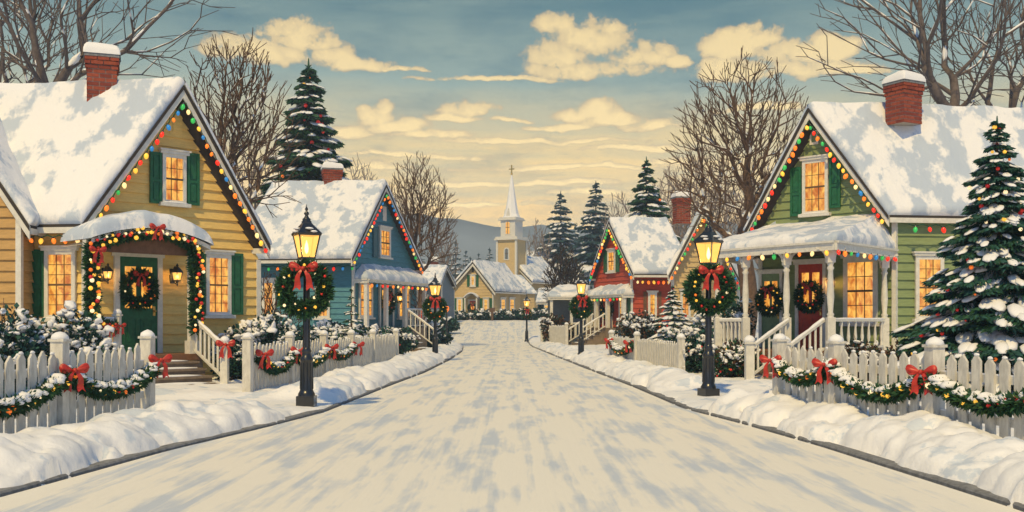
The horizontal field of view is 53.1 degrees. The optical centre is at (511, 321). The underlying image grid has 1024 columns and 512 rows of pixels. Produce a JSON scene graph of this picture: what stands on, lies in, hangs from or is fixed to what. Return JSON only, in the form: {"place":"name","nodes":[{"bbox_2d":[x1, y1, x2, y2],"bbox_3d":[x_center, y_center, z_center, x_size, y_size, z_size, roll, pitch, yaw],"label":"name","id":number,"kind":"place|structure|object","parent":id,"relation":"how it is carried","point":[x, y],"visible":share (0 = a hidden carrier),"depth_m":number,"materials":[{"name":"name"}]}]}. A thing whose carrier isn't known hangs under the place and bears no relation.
{"place":"outdoors","nodes":[
{"label":"outdoors","id":0,"kind":"place"},
{"bbox_2d":[0,321,1021,511],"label":"road","id":1,"kind":"structure","parent":0,"point":[498,416],"depth_m":11.47,"materials":[{"name":"white snow"}]},
{"bbox_2d":[0,317,1023,507],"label":"snow ground","id":2,"kind":"structure","parent":0,"point":[924,441],"depth_m":13.73,"materials":[{"name":"white snow"}]},
{"bbox_2d":[0,298,50,397],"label":"bush","id":3,"kind":"object","parent":2,"relation":"on","point":[14,340],"visible":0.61,"depth_m":17.04,"materials":[{"name":"green plant"}]},
{"bbox_2d":[0,0,102,82],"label":"bare tree","id":4,"kind":"object","parent":2,"relation":"on","point":[4,66],"visible":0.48,"depth_m":37.83,"materials":[{"name":"brown plant"}]},
{"bbox_2d":[0,300,118,399],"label":"bush","id":5,"kind":"object","parent":2,"relation":"on","point":[85,338],"visible":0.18,"depth_m":18.13,"materials":[{"name":"green plant"}]},
{"bbox_2d":[0,329,156,433],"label":"picket fence","id":6,"kind":"object","parent":2,"relation":"on","point":[59,410],"visible":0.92,"depth_m":13.52,"materials":[{"name":"paint"}]},
{"bbox_2d":[0,354,172,421],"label":"fence garland","id":7,"kind":"object","parent":6,"relation":"attached to","point":[69,377],"visible":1,"depth_m":13.34,"materials":[{"name":"green plant"}]},
{"bbox_2d":[0,0,235,82],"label":"bare tree","id":8,"kind":"object","parent":2,"relation":"on","point":[39,74],"visible":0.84,"depth_m":31.80,"materials":[{"name":"brown plant"}]},
{"bbox_2d":[0,42,271,385],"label":"yellow house","id":9,"kind":"structure","parent":2,"relation":"on","point":[72,153],"depth_m":23.74,"materials":[{"name":"yellow wood"}]},
{"bbox_2d":[38,245,79,321],"bbox_3d":[-10.121,-0.854,22.883,0.914,1.704,0.158,0,0,7],"label":"window","id":10,"kind":"structure","parent":9,"relation":"in","point":[59,261],"depth_m":22.93,"materials":[{"name":"glass"}]},
{"bbox_2d":[101,263,113,283],"bbox_3d":[-9.144,-1.089,23.106,0.361,0.484,0.275,0,0,43],"label":"wall lantern","id":11,"kind":"object","parent":9,"relation":"attached to","point":[107,272],"depth_m":23.01,"materials":[{"name":"glass"}]},
{"bbox_2d":[101,314,125,336],"bbox_3d":[-8.688,0.081,21.979,0.419,0.508,0.765,0,0,42],"label":"porch garland","id":12,"kind":"object","parent":9,"relation":"attached to","point":[115,325],"visible":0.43,"depth_m":22.01,"materials":[{"name":"red"}]},
{"bbox_2d":[120,256,156,352],"bbox_3d":[-8.645,-0.387,23.743,0.140,2.232,0.921,0,0,43],"label":"door","id":13,"kind":"structure","parent":9,"relation":"in","point":[137,322],"depth_m":23.72,"materials":[{"name":"green paint"}]},
{"bbox_2d":[118,267,159,311],"bbox_3d":[-8.660,-0.772,23.721,0.463,1.103,1.104,0,0,43],"label":"wreath","id":14,"kind":"object","parent":9,"relation":"attached to","point":[147,279],"visible":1,"depth_m":23.63,"materials":[{"name":"green plant"}]},
{"bbox_2d":[80,223,206,335],"bbox_3d":[-8.058,-0.909,22.546,0.508,2.687,2.957,0,0,43],"label":"porch garland","id":15,"kind":"object","parent":9,"relation":"attached to","point":[92,292],"visible":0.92,"depth_m":22.42,"materials":[{"name":"green plant"}]},
{"bbox_2d":[158,147,191,207],"bbox_3d":[-8.017,-3.422,24.379,0.176,1.357,0.789,0,0,43],"label":"window","id":16,"kind":"structure","parent":9,"relation":"in","point":[174,161],"depth_m":24.40,"materials":[{"name":"white paint"}]},
{"bbox_2d":[169,263,182,285],"bbox_3d":[-7.982,-1.115,24.308,0.410,0.550,0.312,0,0,43],"label":"wall lantern","id":17,"kind":"object","parent":9,"relation":"attached to","point":[176,273],"depth_m":24.20,"materials":[{"name":"glass"}]},
{"bbox_2d":[95,102,267,252],"bbox_3d":[-7.754,-3.465,24.175,0.169,3.458,4.640,0,0,44],"label":"light string","id":18,"kind":"object","parent":9,"relation":"attached to","point":[146,156],"visible":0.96,"depth_m":24.07,"materials":[{"name":"multicoloured plastic"}]},
{"bbox_2d":[203,249,235,317],"bbox_3d":[-7.208,-0.930,25.234,0.173,1.683,0.868,0,0,43],"label":"window","id":19,"kind":"structure","parent":9,"relation":"in","point":[218,262],"depth_m":25.26,"materials":[{"name":"glass"}]},
{"bbox_2d":[216,340,234,358],"bbox_3d":[-6.295,0.604,22.505,0.420,0.423,0.110,0,0,-17],"label":"ribbon bow","id":20,"kind":"object","parent":9,"relation":"attached to","point":[219,343],"visible":1,"depth_m":22.49,"materials":[{"name":"red"}]},
{"bbox_2d":[210,337,241,380],"bbox_3d":[-6.553,0.997,24.173,1.322,1.294,0.773,0,0,0],"label":"bush","id":21,"kind":"object","parent":2,"relation":"on","point":[235,364],"visible":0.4,"depth_m":24.02,"materials":[{"name":"green plant"}]},
{"bbox_2d":[0,346,462,496],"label":"kerb","id":22,"kind":"structure","parent":2,"relation":"on","point":[99,465],"depth_m":12.94,"materials":[{"name":"concrete"}]},
{"bbox_2d":[172,28,305,216],"bbox_3d":[-9.802,-4.492,35.994,4.914,11.655,4.152,0,0,0],"label":"bare tree","id":23,"kind":"object","parent":2,"relation":"on","point":[242,130],"visible":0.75,"depth_m":35.70,"materials":[{"name":"brown plant"}]},
{"bbox_2d":[215,310,291,375],"bbox_3d":[-6.131,0.667,24.453,2.007,1.957,1.345,0,0,39],"label":"bush","id":24,"kind":"object","parent":2,"relation":"on","point":[261,329],"visible":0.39,"depth_m":24.23,"materials":[{"name":"green plant"}]},
{"bbox_2d":[237,124,277,209],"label":"bare tree","id":25,"kind":"object","parent":2,"relation":"on","point":[252,191],"visible":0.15,"depth_m":69.46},
{"bbox_2d":[261,271,302,326],"bbox_3d":[-8.452,-0.255,35.984,2.356,3.080,1.789,0,0,0],"label":"bare shrub","id":26,"kind":"object","parent":2,"relation":"on","point":[269,305],"visible":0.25,"depth_m":35.79,"materials":[{"name":"brown plant"}]},
{"bbox_2d":[253,58,352,204],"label":"spruce tree","id":27,"kind":"object","parent":2,"relation":"on","point":[316,151],"visible":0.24,"depth_m":63.19,"materials":[{"name":"green plant"}]},
{"bbox_2d":[291,204,321,406],"bbox_3d":[-3.710,-0.294,18.500,0.535,3.667,0.514,0,0,-19],"label":"street lamp","id":28,"kind":"object","parent":2,"relation":"on","point":[306,234],"visible":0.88,"depth_m":18.41,"materials":[{"name":"black metal"}]},
{"bbox_2d":[274,256,337,321],"bbox_3d":[-3.717,-0.591,18.338,1.201,1.206,0.499,0,0,0],"label":"wreath","id":29,"kind":"object","parent":28,"relation":"attached to","point":[287,282],"visible":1,"depth_m":18.25,"materials":[{"name":"green plant"}]},
{"bbox_2d":[278,325,344,343],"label":"bush","id":30,"kind":"object","parent":2,"relation":"on","point":[314,332],"visible":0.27,"depth_m":33.39,"materials":[{"name":"green plant"}]},
{"bbox_2d":[241,328,399,391],"bbox_3d":[-4.689,0.926,28.280,0.236,1.449,15.493,0,0,5],"label":"picket fence","id":31,"kind":"object","parent":2,"relation":"on","point":[378,348],"visible":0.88,"depth_m":25.38,"materials":[{"name":"paint"}]},
{"bbox_2d":[254,341,364,375],"bbox_3d":[-4.817,0.878,25.187,0.476,0.675,8.590,0,0,5],"label":"fence garland","id":32,"kind":"object","parent":31,"relation":"attached to","point":[264,362],"visible":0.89,"depth_m":23.40,"materials":[{"name":"green plant"}]},
{"bbox_2d":[255,162,433,350],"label":"blue house","id":33,"kind":"structure","parent":2,"relation":"on","point":[342,214],"depth_m":48.21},
{"bbox_2d":[261,278,276,314],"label":"window","id":34,"kind":"structure","parent":33,"relation":"in","point":[271,280],"depth_m":47.24,"materials":[{"name":"glass"}]},
{"bbox_2d":[358,283,375,318],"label":"window","id":35,"kind":"structure","parent":33,"relation":"in","point":[361,285],"depth_m":47.69,"materials":[{"name":"glass"}]},
{"bbox_2d":[378,225,392,259],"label":"window","id":36,"kind":"structure","parent":33,"relation":"in","point":[384,231],"depth_m":49.66,"materials":[{"name":"glass"}]},
{"bbox_2d":[381,286,392,327],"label":"door","id":37,"kind":"structure","parent":33,"relation":"in","point":[390,287],"depth_m":50.09,"materials":[{"name":"blue paint"}]},
{"bbox_2d":[353,193,422,273],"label":"light string","id":38,"kind":"object","parent":33,"relation":"attached to","point":[373,223],"visible":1,"depth_m":49.16,"materials":[{"name":"multicoloured"}]},
{"bbox_2d":[381,290,395,314],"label":"wreath","id":39,"kind":"object","parent":33,"relation":"attached to","point":[392,302],"visible":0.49,"depth_m":49.98,"materials":[{"name":"green"}]},
{"bbox_2d":[397,285,411,319],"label":"window","id":40,"kind":"structure","parent":33,"relation":"in","point":[400,286],"depth_m":51.38,"materials":[{"name":"glass"}]},
{"bbox_2d":[313,318,385,340],"bbox_3d":[-6.591,0.727,39.868,3.316,1.747,2.224,0,0,28],"label":"bush","id":41,"kind":"object","parent":2,"relation":"on","point":[334,325],"visible":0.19,"depth_m":39.72,"materials":[{"name":"green plant"}]},
{"bbox_2d":[339,288,363,339],"bbox_3d":[-5.992,0.185,38.537,1.452,2.952,1.375,0,0,0],"label":"spruce tree","id":42,"kind":"object","parent":2,"relation":"on","point":[351,320],"visible":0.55,"depth_m":38.41,"materials":[{"name":"green plant"}]},
{"bbox_2d":[345,153,376,179],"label":"bare tree","id":43,"kind":"object","parent":2,"relation":"on","point":[364,175],"visible":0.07,"depth_m":114.66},
{"bbox_2d":[378,325,414,353],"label":"bush","id":44,"kind":"object","parent":2,"relation":"on","point":[405,336],"visible":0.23,"depth_m":41.65,"materials":[{"name":"green plant"}]},
{"bbox_2d":[388,150,460,320],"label":"bare tree","id":45,"kind":"object","parent":2,"relation":"on","point":[419,226],"visible":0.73,"depth_m":63.79,"materials":[{"name":"brown plant"}]},
{"bbox_2d":[418,319,443,346],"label":"bush","id":46,"kind":"object","parent":2,"relation":"on","point":[431,323],"visible":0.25,"depth_m":54.60,"materials":[{"name":"green plant"}]},
{"bbox_2d":[428,273,441,352],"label":"street lamp","id":47,"kind":"object","parent":2,"relation":"on","point":[435,285],"visible":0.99,"depth_m":41.41,"materials":[{"name":"black metal"}]},
{"bbox_2d":[422,295,447,321],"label":"wreath","id":48,"kind":"object","parent":47,"relation":"attached to","point":[428,303],"visible":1,"depth_m":41.24,"materials":[{"name":"green plant"}]},
{"bbox_2d":[422,256,455,318],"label":"grey house","id":49,"kind":"structure","parent":2,"relation":"on","point":[444,277],"depth_m":94.39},
{"bbox_2d":[420,224,463,279],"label":"bare tree","id":50,"kind":"object","parent":2,"relation":"on","point":[447,260],"visible":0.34,"depth_m":119.87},
{"bbox_2d":[427,316,459,333],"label":"bush","id":51,"kind":"object","parent":2,"relation":"on","point":[453,325],"visible":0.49,"depth_m":83.43,"materials":[{"name":"green plant"}]},
{"bbox_2d":[448,242,463,278],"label":"spruce tree","id":52,"kind":"object","parent":2,"relation":"on","point":[456,274],"visible":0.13,"depth_m":164.85,"materials":[{"name":"green plant"}]},
{"bbox_2d":[455,309,470,319],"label":"bush","id":53,"kind":"object","parent":2,"relation":"on","point":[461,315],"visible":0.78,"depth_m":101.50,"materials":[{"name":"green plant"}]},
{"bbox_2d":[469,308,495,319],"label":"bush","id":54,"kind":"object","parent":2,"relation":"on","point":[480,314],"visible":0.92,"depth_m":101.33,"materials":[{"name":"green plant"}]},
{"bbox_2d":[453,260,536,312],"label":"cream cottage","id":55,"kind":"structure","parent":2,"relation":"on","point":[485,285],"depth_m":105.04,"materials":[{"name":"beige"}]},
{"bbox_2d":[484,308,511,319],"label":"bush","id":56,"kind":"object","parent":2,"relation":"on","point":[499,312],"visible":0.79,"depth_m":101.32,"materials":[{"name":"green plant"}]},
{"bbox_2d":[499,308,521,319],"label":"bush","id":57,"kind":"object","parent":2,"relation":"on","point":[513,313],"visible":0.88,"depth_m":101.52,"materials":[{"name":"green plant"}]},
{"bbox_2d":[494,165,561,307],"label":"church","id":58,"kind":"structure","parent":2,"relation":"on","point":[511,247],"depth_m":123.52,"materials":[{"name":"beige"}]},
{"bbox_2d":[532,307,547,317],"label":"bush","id":59,"kind":"object","parent":2,"relation":"on","point":[541,312],"visible":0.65,"depth_m":101.43,"materials":[{"name":"green plant"}]},
{"bbox_2d":[527,218,555,266],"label":"bare tree","id":60,"kind":"object","parent":2,"relation":"on","point":[541,238],"visible":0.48,"depth_m":139.75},
{"bbox_2d":[536,288,550,308],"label":"cottage","id":61,"kind":"structure","parent":2,"relation":"on","point":[540,301],"depth_m":116.64,"materials":[{"name":"white"}]},
{"bbox_2d":[540,322,568,344],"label":"picket fence","id":62,"kind":"object","parent":2,"relation":"on","point":[558,333],"visible":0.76,"depth_m":59.12,"materials":[{"name":"paint"}]},
{"bbox_2d":[540,312,574,343],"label":"bush","id":63,"kind":"object","parent":2,"relation":"on","point":[555,320],"visible":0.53,"depth_m":63.66,"materials":[{"name":"green plant"}]},
{"bbox_2d":[537,191,580,276],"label":"spruce tree","id":64,"kind":"object","parent":2,"relation":"on","point":[558,233],"visible":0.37,"depth_m":149.13,"materials":[{"name":"green plant"}]},
{"bbox_2d":[541,243,587,302],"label":"bare tree","id":65,"kind":"object","parent":2,"relation":"on","point":[566,270],"visible":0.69,"depth_m":77.70,"materials":[{"name":"brown plant"}]},
{"bbox_2d":[575,271,587,354],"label":"street lamp","id":66,"kind":"object","parent":2,"relation":"on","point":[581,282],"visible":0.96,"depth_m":41.40,"materials":[{"name":"black metal"}]},
{"bbox_2d":[568,294,593,319],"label":"wreath","id":67,"kind":"object","parent":66,"relation":"attached to","point":[586,313],"visible":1,"depth_m":41.25,"materials":[{"name":"green plant"}]},
{"bbox_2d":[567,181,608,289],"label":"spruce tree","id":68,"kind":"object","parent":2,"relation":"on","point":[586,250],"visible":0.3,"depth_m":139.03,"materials":[{"name":"green plant"}]},
{"bbox_2d":[545,217,679,344],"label":"red house","id":69,"kind":"structure","parent":2,"relation":"on","point":[648,247],"depth_m":62.04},
{"bbox_2d":[589,227,631,280],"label":"light string","id":70,"kind":"object","parent":69,"relation":"attached to","point":[616,247],"visible":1,"depth_m":62.36,"materials":[{"name":"multicoloured"}]},
{"bbox_2d":[605,248,615,273],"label":"window","id":71,"kind":"structure","parent":69,"relation":"in","point":[611,252],"depth_m":63.04,"materials":[{"name":"glass"}]},
{"bbox_2d":[647,291,657,317],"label":"window","id":72,"kind":"structure","parent":69,"relation":"in","point":[652,295],"depth_m":61.00,"materials":[{"name":"glass"}]},
{"bbox_2d":[597,191,631,247],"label":"bare tree","id":73,"kind":"object","parent":2,"relation":"on","point":[621,213],"visible":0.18,"depth_m":129.69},
{"bbox_2d":[614,308,661,339],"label":"bush","id":74,"kind":"object","parent":2,"relation":"on","point":[632,324],"visible":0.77,"depth_m":49.62,"materials":[{"name":"green plant"}]},
{"bbox_2d":[608,330,685,369],"bbox_3d":[3.977,0.969,31.849,0.232,1.381,12.316,0,0,-3],"label":"picket fence","id":75,"kind":"object","parent":2,"relation":"on","point":[666,353],"visible":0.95,"depth_m":29.08,"materials":[{"name":"paint"}]},
{"bbox_2d":[604,337,633,355],"bbox_3d":[3.693,0.850,35.055,0.466,0.632,5.063,0,0,-3],"label":"fence garland","id":76,"kind":"object","parent":75,"relation":"attached to","point":[616,348],"visible":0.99,"depth_m":34.65,"materials":[{"name":"green plant"}]},
{"bbox_2d":[624,156,680,242],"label":"spruce tree","id":77,"kind":"object","parent":2,"relation":"on","point":[644,204],"visible":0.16,"depth_m":84.57,"materials":[{"name":"green plant"}]},
{"bbox_2d":[646,285,690,342],"bbox_3d":[5.625,0.186,35.988,2.240,2.998,2.320,0,0,-35],"label":"spruce tree","id":78,"kind":"object","parent":2,"relation":"on","point":[672,317],"visible":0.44,"depth_m":35.76,"materials":[{"name":"green plant"}]},
{"bbox_2d":[652,166,693,242],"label":"bare tree","id":79,"kind":"object","parent":2,"relation":"on","point":[666,171],"visible":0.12,"depth_m":104.98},
{"bbox_2d":[663,327,713,372],"bbox_3d":[4.963,0.884,28.467,1.465,1.541,1.158,0,0,13],"label":"bush","id":80,"kind":"object","parent":2,"relation":"on","point":[694,344],"visible":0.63,"depth_m":28.20,"materials":[{"name":"green plant"}]},
{"bbox_2d":[656,150,726,241],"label":"bare tree","id":81,"kind":"object","parent":2,"relation":"on","point":[676,227],"visible":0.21,"depth_m":94.70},
{"bbox_2d":[666,191,738,326],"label":"yellow house","id":82,"kind":"structure","parent":2,"relation":"on","point":[688,262],"depth_m":50.63,"materials":[{"name":"beige wood"}]},
{"bbox_2d":[678,289,692,318],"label":"window","id":83,"kind":"structure","parent":82,"relation":"in","point":[687,310],"depth_m":50.52,"materials":[{"name":"glass"}]},
{"bbox_2d":[670,217,739,289],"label":"light string","id":84,"kind":"object","parent":82,"relation":"attached to","point":[684,254],"visible":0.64,"depth_m":50.20,"materials":[{"name":"multicoloured"}]},
{"bbox_2d":[669,150,741,241],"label":"bare tree","id":85,"kind":"object","parent":2,"relation":"on","point":[708,207],"visible":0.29,"depth_m":87.69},
{"bbox_2d":[687,312,724,337],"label":"bush","id":86,"kind":"object","parent":2,"relation":"on","point":[698,320],"visible":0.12,"depth_m":32.59,"materials":[{"name":"green plant"}]},
{"bbox_2d":[693,214,723,396],"bbox_3d":[3.954,-0.309,20.601,0.541,3.709,0.520,0,0,-39],"label":"street lamp","id":87,"kind":"object","parent":2,"relation":"on","point":[708,241],"visible":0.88,"depth_m":20.52,"materials":[{"name":"black metal"}]},
{"bbox_2d":[679,262,737,317],"bbox_3d":[3.940,-0.659,20.446,1.176,1.175,0.494,0,0,0],"label":"wreath","id":88,"kind":"object","parent":87,"relation":"attached to","point":[718,274],"visible":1,"depth_m":20.35,"materials":[{"name":"green plant"}]},
{"bbox_2d":[691,162,757,260],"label":"bare tree","id":89,"kind":"object","parent":2,"relation":"on","point":[731,219],"visible":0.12,"depth_m":91.42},
{"bbox_2d":[659,47,808,337],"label":"bare tree","id":90,"kind":"object","parent":2,"relation":"on","point":[750,199],"visible":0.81,"depth_m":43.70,"materials":[{"name":"brown plant"}]},
{"bbox_2d":[712,296,756,353],"bbox_3d":[6.803,0.357,31.446,1.551,2.438,1.490,0,0,17],"label":"bush","id":91,"kind":"object","parent":2,"relation":"on","point":[734,311],"visible":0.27,"depth_m":31.34,"materials":[{"name":"green plant"}]},
{"bbox_2d":[712,338,761,377],"bbox_3d":[5.543,1.025,25.954,1.461,1.255,1.374,0,0,-16],"label":"bush","id":92,"kind":"object","parent":2,"relation":"on","point":[729,359],"visible":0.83,"depth_m":25.61,"materials":[{"name":"green plant"}]},
{"bbox_2d":[727,147,776,269],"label":"bare tree","id":93,"kind":"object","parent":2,"relation":"on","point":[738,194],"visible":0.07,"depth_m":80.18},
{"bbox_2d":[528,341,1023,511],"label":"kerb","id":94,"kind":"structure","parent":2,"relation":"on","point":[970,489],"depth_m":12.02,"materials":[{"name":"concrete"}]},
{"bbox_2d":[823,336,908,384],"bbox_3d":[7.697,1.007,21.413,2.374,1.519,1.366,0,0,19],"label":"bush","id":95,"kind":"object","parent":2,"relation":"on","point":[861,345],"visible":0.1,"depth_m":21.44,"materials":[{"name":"green plant"}]},
{"bbox_2d":[713,70,1023,379],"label":"green house","id":96,"kind":"structure","parent":2,"relation":"on","point":[904,155],"depth_m":27.87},
{"bbox_2d":[753,283,783,317],"bbox_3d":[7.466,-0.616,29.703,1.057,1.062,0.439,0,0,44],"label":"wreath","id":97,"kind":"object","parent":96,"relation":"attached to","point":[761,295],"visible":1,"depth_m":29.63,"materials":[{"name":"green plant"}]},
{"bbox_2d":[762,274,778,346],"bbox_3d":[7.498,-0.328,29.703,0.581,2.136,0.140,0,0,44],"label":"door","id":98,"kind":"structure","parent":96,"relation":"in","point":[768,323],"depth_m":29.75,"materials":[{"name":"green paint"}]},
{"bbox_2d":[792,279,826,314],"bbox_3d":[8.366,-0.717,28.845,1.056,1.055,0.443,0,0,44],"label":"wreath","id":99,"kind":"object","parent":96,"relation":"attached to","point":[801,289],"visible":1,"depth_m":28.76,"materials":[{"name":"green plant"}]},
{"bbox_2d":[799,264,821,347],"bbox_3d":[8.397,-0.443,28.837,0.744,2.366,0.140,0,0,44],"label":"door","id":100,"kind":"structure","parent":96,"relation":"in","point":[807,272],"depth_m":28.88,"materials":[{"name":"red paint"}]},
{"bbox_2d":[725,249,896,261],"bbox_3d":[7.784,-1.668,25.903,4.891,0.213,3.416,0,0,0],"label":"light string","id":101,"kind":"object","parent":96,"relation":"attached to","point":[762,257],"visible":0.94,"depth_m":25.71,"materials":[{"name":"multicoloured"}]},
{"bbox_2d":[798,154,830,217],"bbox_3d":[8.487,-3.813,28.734,0.958,1.708,0.162,0,0,44],"label":"window","id":102,"kind":"structure","parent":96,"relation":"in","point":[815,168],"depth_m":28.75,"materials":[{"name":"white paint"}]},
{"bbox_2d":[749,121,884,230],"bbox_3d":[8.333,-4.022,28.431,4.141,3.161,0.177,0,0,44],"label":"light string","id":103,"kind":"object","parent":96,"relation":"attached to","point":[839,165],"visible":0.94,"depth_m":28.36,"materials":[{"name":"multicoloured plastic"}]},
{"bbox_2d":[839,254,879,325],"bbox_3d":[9.441,-0.867,27.815,1.146,1.974,0.161,0,0,44],"label":"window","id":104,"kind":"structure","parent":96,"relation":"in","point":[860,274],"depth_m":27.85,"materials":[{"name":"yellow glass"}]},
{"bbox_2d":[912,251,943,321],"bbox_3d":[11.144,-0.937,27.273,0.985,1.873,0.156,0,0,-8],"label":"window","id":105,"kind":"structure","parent":96,"relation":"in","point":[927,265],"depth_m":27.29,"materials":[{"name":"glass"}]},
{"bbox_2d":[770,333,1023,439],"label":"picket fence","id":106,"kind":"object","parent":2,"relation":"on","point":[934,354],"visible":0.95,"depth_m":13.12,"materials":[{"name":"paint"}]},
{"bbox_2d":[759,354,1023,418],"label":"fence garland","id":107,"kind":"object","parent":106,"relation":"attached to","point":[929,379],"visible":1,"depth_m":13.00,"materials":[{"name":"green plant"}]},
{"bbox_2d":[796,0,1023,105],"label":"bare tree","id":108,"kind":"object","parent":2,"relation":"on","point":[933,86],"visible":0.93,"depth_m":36.01,"materials":[{"name":"brown plant"}]},
{"bbox_2d":[877,116,1023,401],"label":"spruce tree","id":109,"kind":"object","parent":2,"relation":"on","point":[977,306],"visible":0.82,"depth_m":18.14,"materials":[{"name":"green plant"}]},
{"bbox_2d":[916,0,1023,107],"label":"bare tree","id":110,"kind":"object","parent":2,"relation":"on","point":[1013,97],"visible":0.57,"depth_m":38.09,"materials":[{"name":"brown plant"}]},
{"bbox_2d":[0,0,1023,229],"label":"sky","id":111,"kind":"structure","parent":0,"point":[571,95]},
{"bbox_2d":[403,215,757,304],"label":"hills","id":112,"kind":"structure","parent":0,"point":[474,239],"depth_m":308.29,"materials":[{"name":"grey"}]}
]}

